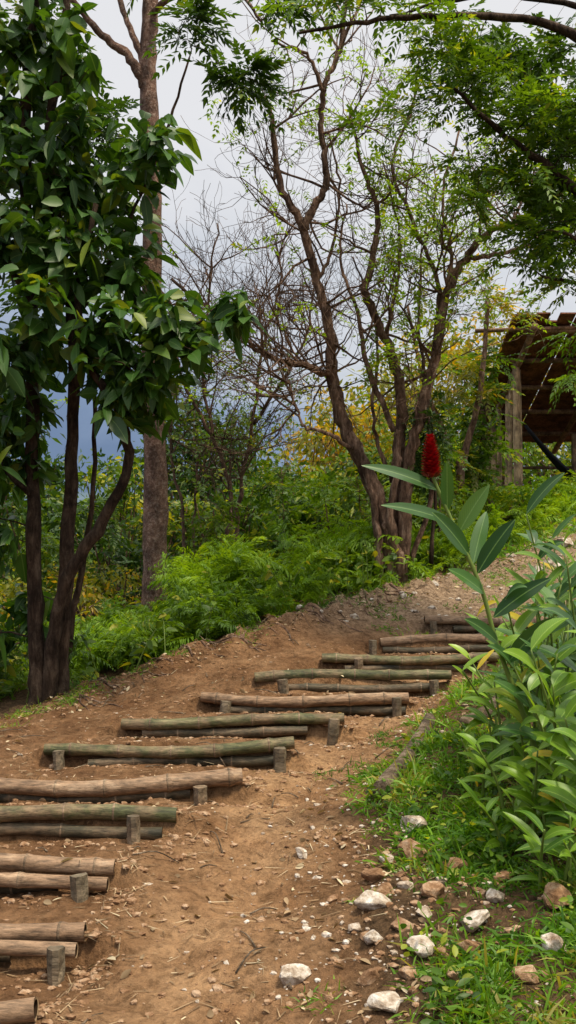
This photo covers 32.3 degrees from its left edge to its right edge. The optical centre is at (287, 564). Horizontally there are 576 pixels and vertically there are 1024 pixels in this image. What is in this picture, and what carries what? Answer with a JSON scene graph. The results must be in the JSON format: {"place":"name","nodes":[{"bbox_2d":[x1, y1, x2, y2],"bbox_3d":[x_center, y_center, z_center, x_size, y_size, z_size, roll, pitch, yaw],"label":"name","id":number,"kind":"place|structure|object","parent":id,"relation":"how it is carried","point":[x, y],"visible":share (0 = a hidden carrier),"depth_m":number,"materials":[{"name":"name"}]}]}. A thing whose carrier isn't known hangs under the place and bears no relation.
{"place":"outdoors","nodes":[
{"label":"outdoors","id":0,"kind":"place"},
{"bbox_2d":[0,520,575,1023],"bbox_3d":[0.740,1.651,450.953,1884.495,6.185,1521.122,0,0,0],"label":"ground","id":1,"kind":"structure","parent":0,"point":[166,950],"depth_m":4.88,"materials":[{"name":"brown soil"}]},
{"bbox_2d":[0,599,27,662],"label":"leafy shrub","id":2,"kind":"object","parent":1,"relation":"on","point":[7,638],"visible":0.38,"depth_m":9.38,"materials":[{"name":"green plant"}]},
{"bbox_2d":[0,997,38,1023],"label":"bamboo step","id":3,"kind":"object","parent":1,"relation":"on","point":[23,1010],"visible":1,"depth_m":3.46,"materials":[{"name":"brown"}]},
{"bbox_2d":[2,525,75,625],"bbox_3d":[-3.122,0.447,12.565,1.112,2.071,1.019,0,0,-20],"label":"sapling","id":4,"kind":"object","parent":1,"relation":"on","point":[48,547],"visible":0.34,"depth_m":12.61,"materials":[{"name":"green plant"}]},
{"bbox_2d":[0,921,86,985],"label":"bamboo step","id":5,"kind":"object","parent":1,"relation":"on","point":[56,944],"visible":0.94,"depth_m":3.98,"materials":[{"name":"brown wood"}]},
{"bbox_2d":[0,389,109,580],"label":"background trees","id":6,"kind":"object","parent":1,"relation":"on","point":[54,486],"visible":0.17,"depth_m":20.78,"materials":[{"name":"green plant"}]},
{"bbox_2d":[0,853,116,902],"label":"bamboo step","id":7,"kind":"object","parent":1,"relation":"on","point":[80,883],"visible":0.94,"depth_m":4.56,"materials":[{"name":"brown wood"}]},
{"bbox_2d":[0,560,141,656],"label":"leafy shrub","id":8,"kind":"object","parent":1,"relation":"on","point":[84,598],"visible":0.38,"depth_m":12.45,"materials":[{"name":"green plant"}]},
{"bbox_2d":[0,802,177,844],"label":"bamboo step","id":9,"kind":"object","parent":1,"relation":"on","point":[133,830],"visible":0.98,"depth_m":5.17,"materials":[{"name":"brown wood"}]},
{"bbox_2d":[0,479,177,631],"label":"leafy shrub","id":10,"kind":"object","parent":1,"relation":"on","point":[51,522],"visible":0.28,"depth_m":14.61,"materials":[{"name":"green plant"}]},
{"bbox_2d":[58,496,134,614],"bbox_3d":[-2.528,0.168,13.549,0.929,2.290,0.999,0,0,24],"label":"sapling","id":11,"kind":"object","parent":1,"relation":"on","point":[112,521],"visible":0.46,"depth_m":13.52,"materials":[{"name":"green plant"}]},
{"bbox_2d":[0,498,198,616],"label":"background trees","id":12,"kind":"object","parent":1,"relation":"on","point":[89,560],"visible":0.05,"depth_m":19.72,"materials":[{"name":"green plant"}]},
{"bbox_2d":[0,767,242,805],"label":"bamboo step","id":13,"kind":"object","parent":1,"relation":"on","point":[172,786],"visible":0.85,"depth_m":5.73,"materials":[{"name":"brown wood"}]},
{"bbox_2d":[0,0,267,705],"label":"broadleaf tree","id":14,"kind":"object","parent":1,"relation":"on","point":[33,351],"visible":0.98,"depth_m":8.25,"materials":[{"name":"green plant"}]},
{"bbox_2d":[78,451,220,611],"bbox_3d":[-2.203,-0.481,15.769,2.440,2.650,1.800,0,0,18],"label":"leafy shrub","id":15,"kind":"object","parent":1,"relation":"on","point":[102,480],"visible":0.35,"depth_m":15.73,"materials":[{"name":"green plant"}]},
{"bbox_2d":[0,0,323,610],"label":"tall tree","id":16,"kind":"object","parent":1,"relation":"on","point":[155,494],"visible":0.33,"depth_m":11.46,"materials":[{"name":"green plant"}]},
{"bbox_2d":[44,736,294,772],"bbox_3d":[-0.758,1.287,6.350,1.604,0.357,0.192,0,0,0],"label":"bamboo step","id":17,"kind":"object","parent":1,"relation":"on","point":[206,755],"visible":0.9,"depth_m":6.34,"materials":[{"name":"brown wood"}]},
{"bbox_2d":[83,375,321,582],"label":"background trees","id":18,"kind":"object","parent":1,"relation":"on","point":[181,475],"visible":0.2,"depth_m":20.45,"materials":[{"name":"green plant"}]},
{"bbox_2d":[179,490,248,569],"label":"sapling","id":19,"kind":"object","parent":1,"relation":"on","point":[215,520],"visible":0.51,"depth_m":13.33,"materials":[{"name":"green plant"}]},
{"bbox_2d":[121,712,343,745],"bbox_3d":[-0.391,1.241,7.058,1.587,0.365,0.191,0,0,0],"label":"bamboo step","id":20,"kind":"object","parent":1,"relation":"on","point":[198,726],"visible":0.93,"depth_m":7.06,"materials":[{"name":"brown wood"}]},
{"bbox_2d":[174,476,297,575],"bbox_3d":[-0.628,-0.308,15.383,2.474,2.150,1.672,0,0,32],"label":"leafy shrub","id":21,"kind":"object","parent":1,"relation":"on","point":[250,528],"visible":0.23,"depth_m":15.28,"materials":[{"name":"green plant"}]},
{"bbox_2d":[0,507,474,702],"bbox_3d":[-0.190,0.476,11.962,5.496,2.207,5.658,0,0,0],"label":"fern undergrowth","id":22,"kind":"object","parent":1,"relation":"on","point":[224,602],"visible":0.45,"depth_m":10.26,"materials":[{"name":"green plant"}]},
{"bbox_2d":[62,583,414,710],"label":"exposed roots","id":23,"kind":"object","parent":1,"relation":"on","point":[240,636],"visible":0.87,"depth_m":9.47,"materials":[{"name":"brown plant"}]},
{"bbox_2d":[122,162,389,560],"bbox_3d":[-0.652,-2.477,14.064,4.468,6.363,3.287,0,0,0],"label":"bare tree","id":24,"kind":"object","parent":1,"relation":"on","point":[236,439],"visible":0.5,"depth_m":14.00,"materials":[{"name":"brown plant"}]},
{"bbox_2d":[16,474,503,669],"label":"fern undergrowth","id":25,"kind":"object","parent":1,"relation":"on","point":[413,496],"visible":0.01,"depth_m":14.45,"materials":[{"name":"green plant"}]},
{"bbox_2d":[0,547,532,1023],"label":"dry straw","id":26,"kind":"object","parent":1,"relation":"on","point":[204,879],"visible":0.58,"depth_m":4.40,"materials":[{"name":"plant"}]},
{"bbox_2d":[242,459,315,561],"bbox_3d":[-0.109,-0.456,13.631,1.071,1.894,1.023,0,0,0],"label":"sapling","id":27,"kind":"object","parent":1,"relation":"on","point":[266,475],"visible":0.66,"depth_m":13.52,"materials":[{"name":"green plant"}]},
{"bbox_2d":[0,537,561,1023],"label":"fallen leaves","id":28,"kind":"object","parent":1,"relation":"on","point":[210,1011],"depth_m":5.62,"materials":[{"name":"brown plant"}]},
{"bbox_2d":[147,508,420,626],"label":"fern undergrowth","id":29,"kind":"object","parent":1,"relation":"on","point":[229,558],"visible":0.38,"depth_m":11.12,"materials":[{"name":"green plant"}]},
{"bbox_2d":[0,536,571,1023],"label":"earth clods","id":30,"kind":"object","parent":1,"relation":"on","point":[82,974],"visible":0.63,"depth_m":4.52,"materials":[{"name":"soil"}]},
{"bbox_2d":[3,421,570,595],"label":"background trees","id":31,"kind":"object","parent":1,"relation":"on","point":[537,457],"depth_m":31.34,"materials":[{"name":"green plant"}]},
{"bbox_2d":[0,507,575,1023],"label":"grass","id":32,"kind":"structure","parent":1,"relation":"on","point":[490,1009],"depth_m":4.62,"materials":[{"name":"green plant"}]},
{"bbox_2d":[17,693,571,1023],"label":"gravel","id":33,"kind":"structure","parent":1,"relation":"on","point":[305,927],"depth_m":4.17,"materials":[{"name":"stone"}]},
{"bbox_2d":[279,963,310,985],"bbox_3d":[0.028,1.558,3.784,0.124,0.080,0.094,0,0,0],"label":"stone","id":34,"kind":"object","parent":1,"relation":"on","point":[295,973],"visible":0.99,"depth_m":3.75,"materials":[{"name":"stone"}]},
{"bbox_2d":[200,692,408,716],"bbox_3d":[0.128,1.155,7.659,1.610,0.337,0.193,0,0,0],"label":"bamboo step","id":35,"kind":"object","parent":1,"relation":"on","point":[347,703],"visible":0.91,"depth_m":7.65,"materials":[{"name":"brown wood"}]},
{"bbox_2d":[250,468,365,565],"bbox_3d":[0.368,-0.595,14.965,2.012,1.617,1.540,0,0,0],"label":"leafy shrub","id":36,"kind":"object","parent":1,"relation":"on","point":[306,518],"visible":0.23,"depth_m":14.74,"materials":[{"name":"green plant"}]},
{"bbox_2d":[169,386,450,546],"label":"background trees","id":37,"kind":"object","parent":1,"relation":"on","point":[365,420],"visible":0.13,"depth_m":21.50,"materials":[{"name":"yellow plant"}]},
{"bbox_2d":[53,0,575,587],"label":"gnarled tree","id":38,"kind":"object","parent":1,"relation":"on","point":[391,522],"visible":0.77,"depth_m":11.87,"materials":[{"name":"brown plant"}]},
{"bbox_2d":[289,470,362,564],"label":"sapling","id":39,"kind":"object","parent":1,"relation":"on","point":[324,493],"visible":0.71,"depth_m":13.08,"materials":[{"name":"green plant"}]},
{"bbox_2d":[254,668,451,695],"bbox_3d":[0.531,1.057,8.176,1.622,0.390,0.239,0,0,0],"label":"bamboo step","id":40,"kind":"object","parent":1,"relation":"on","point":[281,677],"visible":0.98,"depth_m":8.17,"materials":[{"name":"brown wood"}]},
{"bbox_2d":[331,466,389,527],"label":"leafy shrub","id":41,"kind":"object","parent":1,"relation":"on","point":[349,493],"visible":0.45,"depth_m":13.36,"materials":[{"name":"green plant"}]},
{"bbox_2d":[357,968,379,985],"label":"stone","id":42,"kind":"object","parent":1,"relation":"on","point":[369,976],"visible":1,"depth_m":3.68,"materials":[{"name":"stone"}]},
{"bbox_2d":[237,405,503,540],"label":"background trees","id":43,"kind":"object","parent":1,"relation":"on","point":[369,455],"visible":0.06,"depth_m":18.73,"materials":[{"name":"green plant"}]},
{"bbox_2d":[353,890,390,910],"bbox_3d":[0.358,1.427,4.228,0.162,0.083,0.102,0,0,0],"label":"stone","id":44,"kind":"object","parent":1,"relation":"on","point":[366,900],"visible":1,"depth_m":4.20,"materials":[{"name":"stone"}]},
{"bbox_2d":[361,867,385,881],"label":"stone","id":45,"kind":"object","parent":1,"relation":"on","point":[374,874],"visible":0.92,"depth_m":4.53,"materials":[{"name":"stone"}]},
{"bbox_2d":[363,929,383,944],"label":"stone","id":46,"kind":"object","parent":1,"relation":"on","point":[372,936],"visible":0.97,"depth_m":3.93,"materials":[{"name":"stone"}]},
{"bbox_2d":[367,991,400,1012],"bbox_3d":[0.349,1.548,3.529,0.116,0.046,0.104,0,0,34],"label":"stone","id":47,"kind":"object","parent":1,"relation":"on","point":[388,1001],"visible":1,"depth_m":3.51,"materials":[{"name":"stone"}]},
{"bbox_2d":[376,882,393,893],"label":"stone","id":48,"kind":"object","parent":1,"relation":"on","point":[384,887],"visible":0.77,"depth_m":4.33,"materials":[{"name":"stone"}]},
{"bbox_2d":[325,478,461,540],"bbox_3d":[1.483,-0.701,14.690,2.536,1.260,1.454,0,0,27],"label":"leafy shrub","id":49,"kind":"object","parent":1,"relation":"on","point":[414,502],"visible":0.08,"depth_m":14.48,"materials":[{"name":"green plant"}]},
{"bbox_2d":[391,917,413,931],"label":"stone","id":50,"kind":"object","parent":1,"relation":"on","point":[394,925],"visible":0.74,"depth_m":3.98,"materials":[{"name":"stone"}]},
{"bbox_2d":[369,713,435,800],"bbox_3d":[0.754,1.167,6.169,0.131,0.275,1.540,0,0,19],"label":"fallen log","id":51,"kind":"object","parent":1,"relation":"on","point":[389,772],"visible":0.62,"depth_m":5.85,"materials":[{"name":"wood"}]},
{"bbox_2d":[398,966,416,980],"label":"stone","id":52,"kind":"object","parent":1,"relation":"on","point":[406,972],"visible":0.98,"depth_m":3.64,"materials":[{"name":"stone"}]},
{"bbox_2d":[267,302,551,480],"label":"background trees","id":53,"kind":"object","parent":1,"relation":"on","point":[467,346],"visible":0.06,"depth_m":24.96,"materials":[{"name":"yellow plant"}]},
{"bbox_2d":[322,652,498,675],"bbox_3d":[1.086,0.957,8.752,1.577,0.364,0.210,0,0,0],"label":"bamboo step","id":54,"kind":"object","parent":1,"relation":"on","point":[431,662],"visible":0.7,"depth_m":8.74,"materials":[{"name":"brown wood"}]},
{"bbox_2d":[397,838,426,861],"bbox_3d":[0.599,1.368,4.747,0.118,0.115,0.163,0,0,-34],"label":"stone","id":55,"kind":"object","parent":1,"relation":"on","point":[405,845],"visible":0.69,"depth_m":4.71,"materials":[{"name":"stone"}]},
{"bbox_2d":[400,815,427,832],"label":"stone","id":56,"kind":"object","parent":1,"relation":"on","point":[414,820],"visible":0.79,"depth_m":4.96,"materials":[{"name":"stone"}]},
{"bbox_2d":[253,0,575,322],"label":"overhanging tree","id":57,"kind":"object","parent":1,"relation":"on","point":[517,67],"visible":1,"depth_m":9.00,"materials":[{"name":"green plant"}]},
{"bbox_2d":[406,935,434,957],"bbox_3d":[0.507,1.465,3.809,0.105,0.077,0.102,0,0,0],"label":"stone","id":58,"kind":"object","parent":1,"relation":"on","point":[416,942],"visible":0.91,"depth_m":3.79,"materials":[{"name":"stone"}]},
{"bbox_2d":[416,906,431,917],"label":"stone","id":59,"kind":"object","parent":1,"relation":"on","point":[426,911],"visible":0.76,"depth_m":4.08,"materials":[{"name":"stone"}]},
{"bbox_2d":[396,388,463,563],"bbox_3d":[1.664,-1.068,12.091,0.982,2.142,0.933,0,0,0],"label":"sapling","id":60,"kind":"object","parent":1,"relation":"on","point":[439,441],"visible":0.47,"depth_m":12.04,"materials":[{"name":"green plant"}]},
{"bbox_2d":[389,437,475,541],"bbox_3d":[1.973,-0.826,13.376,1.087,1.779,1.051,0,0,-22],"label":"sapling","id":61,"kind":"object","parent":1,"relation":"on","point":[442,510],"visible":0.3,"depth_m":13.32,"materials":[{"name":"green plant"}]},
{"bbox_2d":[420,881,444,898],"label":"stone","id":62,"kind":"object","parent":1,"relation":"on","point":[433,889],"visible":0.97,"depth_m":4.23,"materials":[{"name":"stone"}]},
{"bbox_2d":[296,524,575,633],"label":"rubble","id":63,"kind":"object","parent":1,"relation":"on","point":[402,595],"visible":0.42,"depth_m":11.13,"materials":[{"name":"stone"}]},
{"bbox_2d":[369,633,504,654],"bbox_3d":[1.584,0.837,9.480,1.642,0.359,0.246,0,0,0],"label":"bamboo step","id":64,"kind":"object","parent":1,"relation":"on","point":[441,637],"visible":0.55,"depth_m":9.50,"materials":[{"name":"brown"}]},
{"bbox_2d":[440,857,467,869],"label":"stone","id":65,"kind":"object","parent":1,"relation":"on","point":[458,862],"visible":0.48,"depth_m":4.52,"materials":[{"name":"stone"}]},
{"bbox_2d":[364,246,549,524],"bbox_3d":[2.582,-2.455,14.943,2.849,4.717,1.494,0,0,0],"label":"leafy tree","id":66,"kind":"object","parent":1,"relation":"on","point":[479,397],"visible":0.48,"depth_m":14.95,"materials":[{"name":"green plant"}]},
{"bbox_2d":[361,433,554,774],"bbox_3d":[0.867,0.299,4.960,1.013,1.911,0.320,0,0,0],"label":"red ginger plant","id":67,"kind":"object","parent":1,"relation":"on","point":[484,553],"visible":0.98,"depth_m":4.96,"materials":[{"name":"green plant"}]},
{"bbox_2d":[380,373,544,484],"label":"background trees","id":68,"kind":"object","parent":1,"relation":"on","point":[531,452],"visible":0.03,"depth_m":20.59,"materials":[{"name":"green plant"}]},
{"bbox_2d":[362,641,575,1023],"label":"weeds","id":69,"kind":"object","parent":1,"relation":"on","point":[449,986],"visible":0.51,"depth_m":4.49,"materials":[{"name":"green plant"}]},
{"bbox_2d":[457,939,482,953],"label":"stone","id":70,"kind":"object","parent":1,"relation":"on","point":[465,944],"visible":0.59,"depth_m":3.82,"materials":[{"name":"stone"}]},
{"bbox_2d":[460,909,489,932],"bbox_3d":[0.756,1.444,4.052,0.112,0.081,0.156,0,0,40],"label":"stone","id":71,"kind":"object","parent":1,"relation":"on","point":[480,917],"visible":0.95,"depth_m":4.01,"materials":[{"name":"stone"}]},
{"bbox_2d":[424,336,532,501],"bbox_3d":[2.990,-1.997,15.704,1.842,3.210,1.588,0,0,0],"label":"leafy tree","id":72,"kind":"object","parent":1,"relation":"on","point":[482,432],"visible":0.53,"depth_m":15.61,"materials":[{"name":"green plant"}]},
{"bbox_2d":[459,695,499,729],"bbox_3d":[1.363,0.991,6.817,0.100,0.196,0.779,0,0,32],"label":"fallen log","id":73,"kind":"object","parent":1,"relation":"on","point":[464,719],"visible":0.22,"depth_m":6.68,"materials":[{"name":"wood"}]},
{"bbox_2d":[456,707,517,802],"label":"ginger plant","id":74,"kind":"object","parent":1,"relation":"on","point":[468,747],"visible":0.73,"depth_m":5.21,"materials":[{"name":"green plant"}]},
{"bbox_2d":[449,644,525,736],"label":"ginger plant","id":75,"kind":"object","parent":1,"relation":"on","point":[474,670],"visible":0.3,"depth_m":6.33,"materials":[{"name":"green plant"}]},
{"bbox_2d":[452,653,532,760],"bbox_3d":[1.194,0.831,5.685,0.503,0.668,0.543,0,0,10],"label":"ginger plant","id":76,"kind":"object","parent":1,"relation":"on","point":[485,685],"visible":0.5,"depth_m":5.56,"materials":[{"name":"green plant"}]},
{"bbox_2d":[411,475,575,577],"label":"fern undergrowth","id":77,"kind":"object","parent":1,"relation":"on","point":[563,502],"visible":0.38,"depth_m":14.03,"materials":[{"name":"green plant"}]},
{"bbox_2d":[486,888,504,902],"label":"stone","id":78,"kind":"object","parent":1,"relation":"on","point":[494,896],"visible":0.98,"depth_m":4.18,"materials":[{"name":"stone"}]},
{"bbox_2d":[424,615,570,633],"bbox_3d":[2.181,0.704,10.251,1.546,0.363,0.189,0,0,0],"label":"bamboo step","id":79,"kind":"object","parent":1,"relation":"on","point":[433,621],"visible":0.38,"depth_m":10.24,"materials":[{"name":"brown"}]},
{"bbox_2d":[466,600,536,727],"bbox_3d":[1.395,0.651,5.861,0.522,0.884,0.551,0,0,-24],"label":"ginger plant","id":80,"kind":"object","parent":1,"relation":"on","point":[498,633],"visible":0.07,"depth_m":5.86,"materials":[{"name":"green plant"}]},
{"bbox_2d":[493,871,513,881],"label":"stone","id":81,"kind":"object","parent":1,"relation":"on","point":[502,875],"visible":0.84,"depth_m":4.37,"materials":[{"name":"stone"}]},
{"bbox_2d":[457,778,557,850],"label":"ginger plant","id":82,"kind":"object","parent":1,"relation":"on","point":[496,813],"visible":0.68,"depth_m":4.60,"materials":[{"name":"green plant"}]},
{"bbox_2d":[450,348,570,488],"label":"background trees","id":83,"kind":"object","parent":1,"relation":"on","point":[539,473],"visible":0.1,"depth_m":24.79,"materials":[{"name":"green plant"}]},
{"bbox_2d":[456,714,574,824],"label":"ginger plant","id":84,"kind":"object","parent":1,"relation":"on","point":[522,767],"visible":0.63,"depth_m":4.85,"materials":[{"name":"green plant"}]},
{"bbox_2d":[465,469,575,526],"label":"leafy shrub","id":85,"kind":"object","parent":1,"relation":"on","point":[511,502],"visible":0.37,"depth_m":15.11,"materials":[{"name":"green plant"}]},
{"bbox_2d":[482,634,564,772],"bbox_3d":[1.275,0.770,5.042,0.505,0.831,0.522,0,0,39],"label":"ginger plant","id":86,"kind":"object","parent":1,"relation":"on","point":[510,706],"visible":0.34,"depth_m":5.05,"materials":[{"name":"green plant"}]},
{"bbox_2d":[474,312,575,498],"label":"bamboo hut","id":87,"kind":"object","parent":1,"relation":"on","point":[557,424],"visible":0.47,"depth_m":17.47,"materials":[{"name":"brown wood"}]},
{"bbox_2d":[511,965,540,984],"bbox_3d":[0.859,1.487,3.597,0.108,0.079,0.089,0,0,31],"label":"stone","id":88,"kind":"object","parent":1,"relation":"on","point":[520,971],"visible":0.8,"depth_m":3.57,"materials":[{"name":"stone"}]},
{"bbox_2d":[480,562,575,782],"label":"ginger plant","id":89,"kind":"object","parent":1,"relation":"on","point":[545,592],"visible":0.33,"depth_m":5.17,"materials":[{"name":"green plant"}]},
{"bbox_2d":[487,634,575,787],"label":"ginger plant","id":90,"kind":"object","parent":1,"relation":"on","point":[518,693],"visible":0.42,"depth_m":4.87,"materials":[{"name":"green plant"}]},
{"bbox_2d":[492,734,575,858],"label":"ginger plant","id":91,"kind":"object","parent":1,"relation":"on","point":[544,768],"visible":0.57,"depth_m":4.51,"materials":[{"name":"green plant"}]},
{"bbox_2d":[492,551,575,745],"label":"ginger plant","id":92,"kind":"object","parent":1,"relation":"on","point":[523,621],"visible":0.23,"depth_m":5.44,"materials":[{"name":"green plant"}]},
{"bbox_2d":[503,810,575,888],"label":"ginger plant","id":93,"kind":"object","parent":1,"relation":"on","point":[532,839],"visible":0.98,"depth_m":4.16,"materials":[{"name":"green plant"}]},
{"bbox_2d":[503,618,575,833],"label":"ginger plant","id":94,"kind":"object","parent":1,"relation":"on","point":[541,633],"visible":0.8,"depth_m":4.43,"materials":[{"name":"green plant"}]},
{"bbox_2d":[510,630,575,788],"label":"ginger plant","id":95,"kind":"object","parent":1,"relation":"on","point":[564,654],"visible":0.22,"depth_m":4.89,"materials":[{"name":"green plant"}]},
{"bbox_2d":[511,148,575,411],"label":"leafy tree","id":96,"kind":"object","parent":1,"relation":"on","point":[571,377],"visible":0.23,"depth_m":13.74,"materials":[{"name":"green plant"}]},
{"bbox_2d":[523,551,563,646],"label":"ginger plant","id":97,"kind":"object","parent":1,"relation":"on","point":[534,571],"visible":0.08,"depth_m":7.36,"materials":[{"name":"green plant"}]},
{"bbox_2d":[515,669,575,836],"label":"ginger plant","id":98,"kind":"object","parent":1,"relation":"on","point":[566,708],"visible":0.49,"depth_m":4.47,"materials":[{"name":"green plant"}]},
{"bbox_2d":[515,727,575,850],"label":"ginger plant","id":99,"kind":"object","parent":1,"relation":"on","point":[565,793],"visible":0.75,"depth_m":4.30,"materials":[{"name":"green plant"}]},
{"bbox_2d":[516,473,575,648],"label":"ginger plant","id":100,"kind":"object","parent":1,"relation":"on","point":[541,492],"visible":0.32,"depth_m":5.57,"materials":[{"name":"green plant"}]},
{"bbox_2d":[517,539,575,774],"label":"ginger plant","id":101,"kind":"object","parent":1,"relation":"on","point":[539,575],"visible":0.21,"depth_m":5.28,"materials":[{"name":"green plant"}]},
{"bbox_2d":[522,542,575,765],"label":"ginger plant","id":102,"kind":"object","parent":1,"relation":"on","point":[551,650],"visible":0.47,"depth_m":5.04,"materials":[{"name":"green plant"}]},
{"bbox_2d":[524,424,574,482],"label":"hammock","id":103,"kind":"object","parent":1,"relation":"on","point":[558,464],"visible":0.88,"depth_m":17.16,"materials":[{"name":"black fabric"}]},
{"bbox_2d":[531,582,569,671],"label":"ginger plant","id":104,"kind":"object","parent":1,"relation":"on","point":[554,586],"visible":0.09,"depth_m":6.71,"materials":[{"name":"green plant"}]},
{"bbox_2d":[540,932,566,953],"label":"stone","id":105,"kind":"object","parent":1,"relation":"on","point":[553,941],"visible":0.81,"depth_m":3.71,"materials":[{"name":"stone"}]},
{"bbox_2d":[536,531,575,631],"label":"ginger plant","id":106,"kind":"object","parent":1,"relation":"on","point":[548,565],"visible":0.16,"depth_m":8.41,"materials":[{"name":"green plant"}]},
{"bbox_2d":[543,882,573,909],"bbox_3d":[1.121,1.367,4.096,0.114,0.112,0.163,0,0,31],"label":"stone","id":107,"kind":"object","parent":1,"relation":"on","point":[554,892],"visible":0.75,"depth_m":4.05,"materials":[{"name":"stone"}]},
{"bbox_2d":[0,0,575,500],"label":"sky","id":108,"kind":"structure","parent":0,"point":[107,15],"materials":[{"name":"white"}]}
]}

